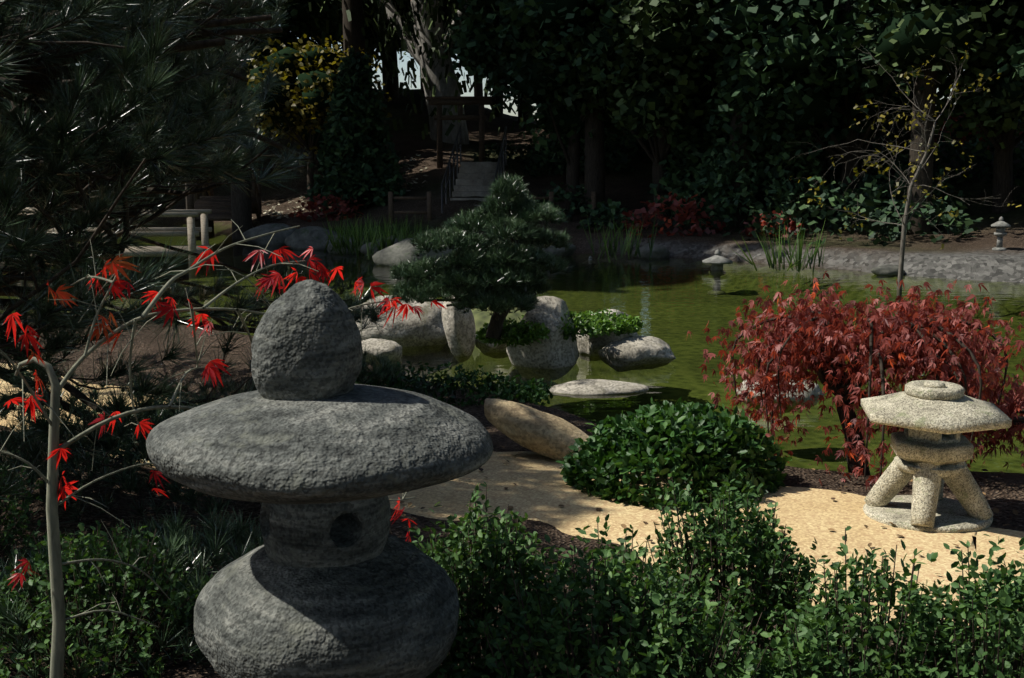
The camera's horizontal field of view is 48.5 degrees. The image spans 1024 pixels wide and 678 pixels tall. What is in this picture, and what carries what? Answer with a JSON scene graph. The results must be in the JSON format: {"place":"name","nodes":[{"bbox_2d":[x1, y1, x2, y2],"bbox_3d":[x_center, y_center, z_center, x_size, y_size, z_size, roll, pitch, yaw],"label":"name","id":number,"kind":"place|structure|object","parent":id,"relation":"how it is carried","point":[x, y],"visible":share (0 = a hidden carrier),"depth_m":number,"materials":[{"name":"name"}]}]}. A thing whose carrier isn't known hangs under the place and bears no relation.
{"place":"outdoors","nodes":[
{"label":"outdoors","id":0,"kind":"place"},
{"bbox_2d":[475,338,507,358],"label":"islet rock","id":1,"kind":"object","parent":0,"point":[495,352],"visible":0.42,"depth_m":11.24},
{"bbox_2d":[0,89,1023,677],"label":"ground","id":2,"kind":"structure","parent":0,"point":[972,257],"depth_m":16.13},
{"bbox_2d":[0,0,405,512],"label":"pine","id":3,"kind":"object","parent":2,"relation":"on","point":[98,21],"depth_m":5.22,"materials":[{"name":"green plant"}]},
{"bbox_2d":[0,344,425,677],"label":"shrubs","id":4,"kind":"object","parent":2,"relation":"on","point":[216,543],"visible":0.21,"depth_m":4.37,"materials":[{"name":"plant"}]},
{"bbox_2d":[0,219,446,677],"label":"maple","id":5,"kind":"object","parent":2,"relation":"on","point":[59,618],"depth_m":3.19,"materials":[{"name":"red plant"}]},
{"bbox_2d":[186,165,261,222],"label":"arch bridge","id":6,"kind":"structure","parent":2,"relation":"on","point":[220,206],"depth_m":30.03,"materials":[{"name":"brown wood"}]},
{"bbox_2d":[225,34,391,155],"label":"ginkgo leaves","id":7,"kind":"object","parent":2,"relation":"on","point":[296,98],"visible":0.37,"depth_m":34.18,"materials":[{"name":"yellow plant"}]},
{"bbox_2d":[146,279,492,677],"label":"stone lantern","id":8,"kind":"object","parent":2,"relation":"on","point":[315,450],"visible":1,"depth_m":2.54,"materials":[{"name":"grey stone"}]},
{"bbox_2d":[252,153,428,227],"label":"fallen leaves","id":9,"kind":"object","parent":2,"relation":"on","point":[275,212],"visible":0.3,"depth_m":33.20,"materials":[{"name":"beige plant"}]},
{"bbox_2d":[362,338,401,369],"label":"rock","id":10,"kind":"object","parent":2,"relation":"on","point":[393,348],"visible":0.53,"depth_m":10.64,"materials":[{"name":"grey stone"}]},
{"bbox_2d":[353,295,447,355],"bbox_3d":[-1.177,-0.162,12.035,1.190,0.632,0.962,0,9,0],"label":"islet rock","id":11,"kind":"object","parent":2,"relation":"on","point":[412,334],"visible":0.43,"depth_m":11.64,"materials":[{"name":"grey stone"}]},
{"bbox_2d":[265,0,547,143],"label":"eucalyptus","id":12,"kind":"object","parent":2,"relation":"on","point":[380,29],"depth_m":38.47,"materials":[{"name":"green plant"}]},
{"bbox_2d":[441,297,475,362],"bbox_3d":[-0.523,-0.098,11.117,0.330,0.678,0.398,0,9,0],"label":"islet rock","id":13,"kind":"object","parent":2,"relation":"on","point":[460,330],"visible":0.81,"depth_m":11.01,"materials":[{"name":"grey stone"}]},
{"bbox_2d":[425,96,494,167],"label":"torii gate","id":14,"kind":"structure","parent":2,"relation":"on","point":[460,102],"depth_m":33.46,"materials":[{"name":"brown wood"}]},
{"bbox_2d":[441,126,506,212],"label":"stair rails","id":15,"kind":"object","parent":2,"relation":"on","point":[503,156],"visible":0.73,"depth_m":29.66,"materials":[{"name":"wood"}]},
{"bbox_2d":[450,162,502,206],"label":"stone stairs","id":16,"kind":"structure","parent":2,"relation":"on","point":[475,179],"depth_m":29.78,"materials":[{"name":"grey stone"}]},
{"bbox_2d":[386,172,572,339],"bbox_3d":[-0.280,-0.725,10.003,1.676,1.512,1.098,0,9,0],"label":"niwaki pine","id":17,"kind":"object","parent":2,"relation":"on","point":[504,264],"depth_m":9.75,"materials":[{"name":"green plant"}]},
{"bbox_2d":[388,192,595,223],"bbox_3d":[-0.471,-3.067,27.033,4.927,0.860,0.110,0,9,0],"label":"shore fence","id":18,"kind":"object","parent":2,"relation":"on","point":[391,198],"visible":0.49,"depth_m":26.97,"materials":[{"name":"brown wood"}]},
{"bbox_2d":[0,0,1023,238],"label":"background trees","id":19,"kind":"object","parent":2,"relation":"on","point":[594,170],"visible":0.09,"depth_m":26.48,"materials":[{"name":"brown plant"}]},
{"bbox_2d":[0,463,1023,677],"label":"boxwood hedge","id":20,"kind":"object","parent":2,"relation":"on","point":[1007,599],"visible":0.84,"depth_m":2.86,"materials":[{"name":"green plant"}]},
{"bbox_2d":[1,0,1023,157],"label":"trees","id":21,"kind":"object","parent":2,"relation":"on","point":[816,107],"visible":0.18,"depth_m":24.14,"materials":[{"name":"green plant"}]},
{"bbox_2d":[4,0,1023,175],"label":"tree leaves","id":22,"kind":"object","parent":21,"relation":"on","point":[853,79],"visible":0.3,"depth_m":24.20,"materials":[{"name":"green plant"}]},
{"bbox_2d":[18,446,1018,673],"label":"ground litter","id":23,"kind":"object","parent":2,"relation":"on","point":[996,510],"visible":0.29,"depth_m":5.12,"materials":[{"name":"brown plant"}]},
{"bbox_2d":[484,398,588,460],"bbox_3d":[0.181,0.501,6.165,0.680,0.351,0.334,1,9,9],"label":"rock","id":24,"kind":"object","parent":2,"relation":"on","point":[550,436],"visible":0.74,"depth_m":6.05,"materials":[{"name":"beige stone"}]},
{"bbox_2d":[506,296,578,380],"bbox_3d":[0.316,-0.019,10.681,0.615,0.776,0.641,5,10,28],"label":"islet rock","id":25,"kind":"object","parent":2,"relation":"on","point":[555,356],"visible":0.78,"depth_m":10.47,"materials":[{"name":"grey stone"}]},
{"bbox_2d":[475,308,643,346],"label":"low shrubs","id":26,"kind":"object","parent":25,"relation":"on","point":[587,324],"visible":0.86,"depth_m":10.48,"materials":[{"name":"green plant"}]},
{"bbox_2d":[303,0,829,225],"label":"conifer","id":27,"kind":"object","parent":2,"relation":"on","point":[355,159],"depth_m":26.31,"materials":[{"name":"green plant"}]},
{"bbox_2d":[355,360,791,508],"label":"shrubs","id":28,"kind":"object","parent":2,"relation":"on","point":[684,439],"visible":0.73,"depth_m":5.47,"materials":[{"name":"green plant"}]},
{"bbox_2d":[586,256,594,279],"bbox_3d":[1.492,-1.330,21.691,0.322,0.520,0.279,0,9,0],"label":"lantern","id":29,"kind":"object","parent":2,"relation":"on","point":[590,257],"visible":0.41,"depth_m":21.64,"materials":[{"name":"stone"}]},
{"bbox_2d":[548,379,648,397],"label":"rock","id":30,"kind":"object","parent":2,"relation":"on","point":[592,388],"visible":0.98,"depth_m":9.36,"materials":[{"name":"grey stone"}]},
{"bbox_2d":[576,309,638,360],"bbox_3d":[0.928,-0.042,11.372,0.662,0.541,0.696,-5,10,-30],"label":"islet rock","id":31,"kind":"object","parent":2,"relation":"on","point":[588,348],"visible":0.22,"depth_m":11.09,"materials":[{"name":"grey stone"}]},
{"bbox_2d":[598,335,675,371],"bbox_3d":[1.173,0.141,10.721,0.721,0.333,0.498,0,9,0],"label":"islet rock","id":32,"kind":"object","parent":2,"relation":"on","point":[629,353],"visible":1,"depth_m":10.57,"materials":[{"name":"grey stone"}]},
{"bbox_2d":[632,243,669,257],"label":"shore rock","id":33,"kind":"object","parent":2,"relation":"on","point":[660,251],"visible":0.71,"depth_m":22.06,"materials":[{"name":"grey stone"}]},
{"bbox_2d":[288,111,1023,237],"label":"shrubs","id":34,"kind":"object","parent":2,"relation":"on","point":[674,206],"visible":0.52,"depth_m":24.42,"materials":[{"name":"plant"}]},
{"bbox_2d":[345,103,1023,245],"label":"bank shrubs","id":35,"kind":"object","parent":2,"relation":"on","point":[867,184],"visible":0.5,"depth_m":24.57,"materials":[{"name":"green plant"}]},
{"bbox_2d":[702,249,732,294],"bbox_3d":[3.555,-1.158,19.715,0.545,0.800,0.588,0,9,0],"label":"lantern","id":36,"kind":"object","parent":2,"relation":"on","point":[717,260],"visible":0.76,"depth_m":19.61,"materials":[{"name":"stone"}]},
{"bbox_2d":[736,374,824,412],"bbox_3d":[2.124,0.440,8.972,0.688,0.312,0.452,0,9,0],"label":"rock","id":37,"kind":"object","parent":2,"relation":"on","point":[816,392],"visible":0.29,"depth_m":8.87,"materials":[{"name":"grey stone"}]},
{"bbox_2d":[686,271,1023,489],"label":"maple","id":38,"kind":"object","parent":2,"relation":"on","point":[915,362],"depth_m":5.87,"materials":[{"name":"red plant"}]},
{"bbox_2d":[871,264,904,275],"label":"shore rock","id":39,"kind":"object","parent":2,"relation":"on","point":[887,270],"visible":0.74,"depth_m":18.78,"materials":[{"name":"grey stone"}]},
{"bbox_2d":[786,41,1020,313],"bbox_3d":[5.637,-2.299,16.617,3.194,4.184,3.130,0,9,0],"label":"bare tree","id":40,"kind":"object","parent":2,"relation":"on","point":[904,220],"depth_m":16.59,"materials":[{"name":"brown wood"}]},
{"bbox_2d":[861,380,1011,532],"bbox_3d":[1.873,0.502,5.089,0.630,0.632,0.660,0,9,0],"label":"stone lantern","id":41,"kind":"object","parent":2,"relation":"on","point":[932,447],"visible":1,"depth_m":4.97,"materials":[{"name":"stone"}]},
{"bbox_2d":[991,216,1010,250],"bbox_3d":[8.521,-1.839,19.853,0.368,0.600,0.347,0,9,0],"label":"lantern","id":42,"kind":"object","parent":2,"relation":"on","point":[1000,225],"visible":1,"depth_m":19.79,"materials":[{"name":"stone"}]},
{"bbox_2d":[0,363,1023,626],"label":"garden path","id":43,"kind":"structure","parent":0,"point":[540,489],"depth_m":5.14,"materials":[{"name":"beige sand"}]},
{"bbox_2d":[0,219,1023,317],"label":"shore","id":44,"kind":"structure","parent":0,"point":[654,269],"depth_m":18.92,"materials":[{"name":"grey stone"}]},
{"bbox_2d":[11,207,212,276],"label":"plank bridge","id":45,"kind":"structure","parent":44,"relation":"in","point":[191,231],"depth_m":19.68,"materials":[{"name":"grey wood"}]},
{"bbox_2d":[242,223,297,244],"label":"shore rock","id":46,"kind":"object","parent":44,"relation":"in","point":[278,238],"visible":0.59,"depth_m":25.29,"materials":[{"name":"grey stone"}]},
{"bbox_2d":[284,226,343,249],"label":"shore rock","id":47,"kind":"object","parent":44,"relation":"in","point":[314,237],"visible":0.56,"depth_m":24.09,"materials":[{"name":"grey stone"}]},
{"bbox_2d":[324,237,368,253],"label":"shore rock","id":48,"kind":"object","parent":44,"relation":"in","point":[329,247],"visible":0.29,"depth_m":23.05,"materials":[{"name":"grey stone"}]},
{"bbox_2d":[360,236,403,257],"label":"shore rock","id":49,"kind":"object","parent":44,"relation":"in","point":[363,249],"visible":0.18,"depth_m":22.02,"materials":[{"name":"grey stone"}]},
{"bbox_2d":[372,238,456,266],"bbox_3d":[-1.754,-1.522,20.716,1.582,0.648,0.957,0,9,0],"label":"shore rock","id":50,"kind":"object","parent":44,"relation":"in","point":[394,254],"visible":0.41,"depth_m":20.43,"materials":[{"name":"grey stone"}]},
{"bbox_2d":[536,244,575,256],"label":"shore rock","id":51,"kind":"object","parent":44,"relation":"in","point":[561,251],"visible":0.28,"depth_m":22.38,"materials":[{"name":"grey stone"}]},
{"bbox_2d":[322,211,826,272],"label":"reeds","id":52,"kind":"object","parent":44,"relation":"on","point":[357,244],"visible":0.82,"depth_m":21.50,"materials":[{"name":"green plant"}]},
{"bbox_2d":[46,0,1023,150],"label":"tree leaves","id":53,"kind":"object","parent":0,"point":[994,48],"visible":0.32,"depth_m":23.04,"materials":[{"name":"green plant"}]},
{"bbox_2d":[219,38,954,119],"label":"sky","id":54,"kind":"structure","parent":0,"point":[402,64],"materials":[{"name":"white"}]}
]}

